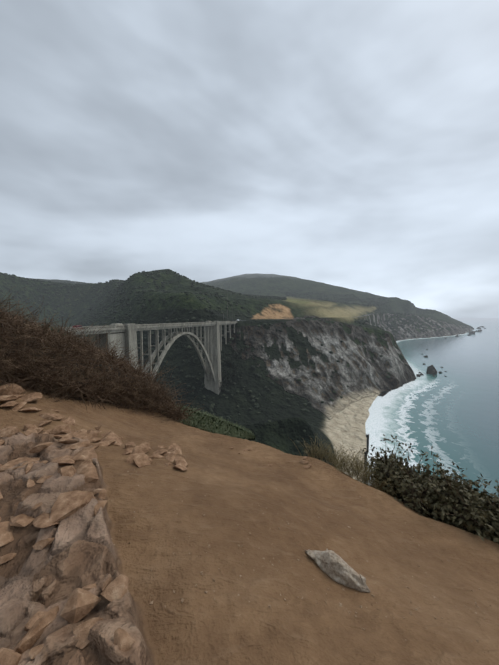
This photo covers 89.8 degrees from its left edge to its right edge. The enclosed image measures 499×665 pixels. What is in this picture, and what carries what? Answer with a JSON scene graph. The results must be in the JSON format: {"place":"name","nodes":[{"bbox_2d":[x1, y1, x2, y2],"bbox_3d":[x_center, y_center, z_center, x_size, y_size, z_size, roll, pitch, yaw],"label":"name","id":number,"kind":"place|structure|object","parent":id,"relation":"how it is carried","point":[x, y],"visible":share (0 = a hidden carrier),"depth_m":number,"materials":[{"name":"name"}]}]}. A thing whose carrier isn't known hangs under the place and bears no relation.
{"place":"outdoors","nodes":[
{"label":"outdoors","id":0,"kind":"place"},
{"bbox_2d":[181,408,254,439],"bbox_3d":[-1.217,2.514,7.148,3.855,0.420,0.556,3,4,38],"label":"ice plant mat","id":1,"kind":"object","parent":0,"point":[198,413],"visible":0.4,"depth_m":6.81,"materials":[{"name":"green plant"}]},
{"bbox_2d":[0,269,498,664],"bbox_3d":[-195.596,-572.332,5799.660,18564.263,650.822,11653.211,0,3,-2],"label":"terrain","id":2,"kind":"structure","parent":0,"point":[81,550],"depth_m":2.40,"materials":[{"name":"brown soil"}]},
{"bbox_2d":[0,285,204,423],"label":"dry brush","id":3,"kind":"object","parent":2,"relation":"on","point":[22,370],"depth_m":5.58,"materials":[{"name":"brown plant"}]},
{"bbox_2d":[11,282,244,390],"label":"trees","id":4,"kind":"object","parent":2,"relation":"on","point":[231,360],"materials":[{"name":"green plant"}]},
{"bbox_2d":[63,321,236,394],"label":"arch bridge","id":5,"kind":"structure","parent":2,"relation":"on","point":[126,334],"depth_m":156.33,"materials":[{"name":"concrete"}]},
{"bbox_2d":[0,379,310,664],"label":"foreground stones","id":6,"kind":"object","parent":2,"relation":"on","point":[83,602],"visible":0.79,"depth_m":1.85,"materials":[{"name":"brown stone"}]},
{"bbox_2d":[0,270,429,444],"bbox_3d":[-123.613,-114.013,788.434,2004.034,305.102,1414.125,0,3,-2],"label":"hillside vegetation","id":7,"kind":"object","parent":2,"relation":"on","point":[348,298],"visible":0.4,"depth_m":536.12,"materials":[{"name":"green plant"}]},
{"bbox_2d":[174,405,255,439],"bbox_3d":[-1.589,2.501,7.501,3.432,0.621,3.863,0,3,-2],"label":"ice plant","id":8,"kind":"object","parent":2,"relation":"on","point":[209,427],"visible":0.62,"depth_m":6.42,"materials":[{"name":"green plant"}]},
{"bbox_2d":[101,425,498,652],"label":"pebbles","id":9,"kind":"object","parent":2,"relation":"on","point":[349,611],"visible":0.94,"depth_m":1.84,"materials":[{"name":"brown stone"}]},
{"bbox_2d":[304,549,370,592],"bbox_3d":[0.664,1.815,1.938,0.485,0.205,0.176,1,4,17],"label":"rock","id":10,"kind":"object","parent":2,"relation":"on","point":[333,565],"visible":1,"depth_m":1.88,"materials":[{"name":"grey stone"}]},
{"bbox_2d":[290,436,405,498],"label":"dry grass tufts","id":11,"kind":"object","parent":2,"relation":"on","point":[357,468],"visible":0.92,"depth_m":4.45,"materials":[{"name":"beige plant"}]},
{"bbox_2d":[363,434,498,543],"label":"cliff shrub","id":12,"kind":"object","parent":2,"relation":"on","point":[491,514],"depth_m":3.43,"materials":[{"name":"green plant"}]},
{"bbox_2d":[0,0,498,317],"label":"sky","id":13,"kind":"structure","parent":0,"point":[350,144],"materials":[{"name":"grey"}]},
{"bbox_2d":[364,318,498,496],"bbox_3d":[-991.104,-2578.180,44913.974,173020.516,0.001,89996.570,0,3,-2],"label":"ocean water","id":14,"kind":"structure","parent":0,"point":[452,416],"depth_m":248.65,"materials":[{"name":"blue liquid"}]},
{"bbox_2d":[416,326,485,376],"bbox_3d":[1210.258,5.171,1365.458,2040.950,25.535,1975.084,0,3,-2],"label":"sea rocks","id":15,"kind":"object","parent":14,"relation":"in","point":[431,369],"visible":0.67,"depth_m":401.08,"materials":[{"name":"grey stone"}]}
]}

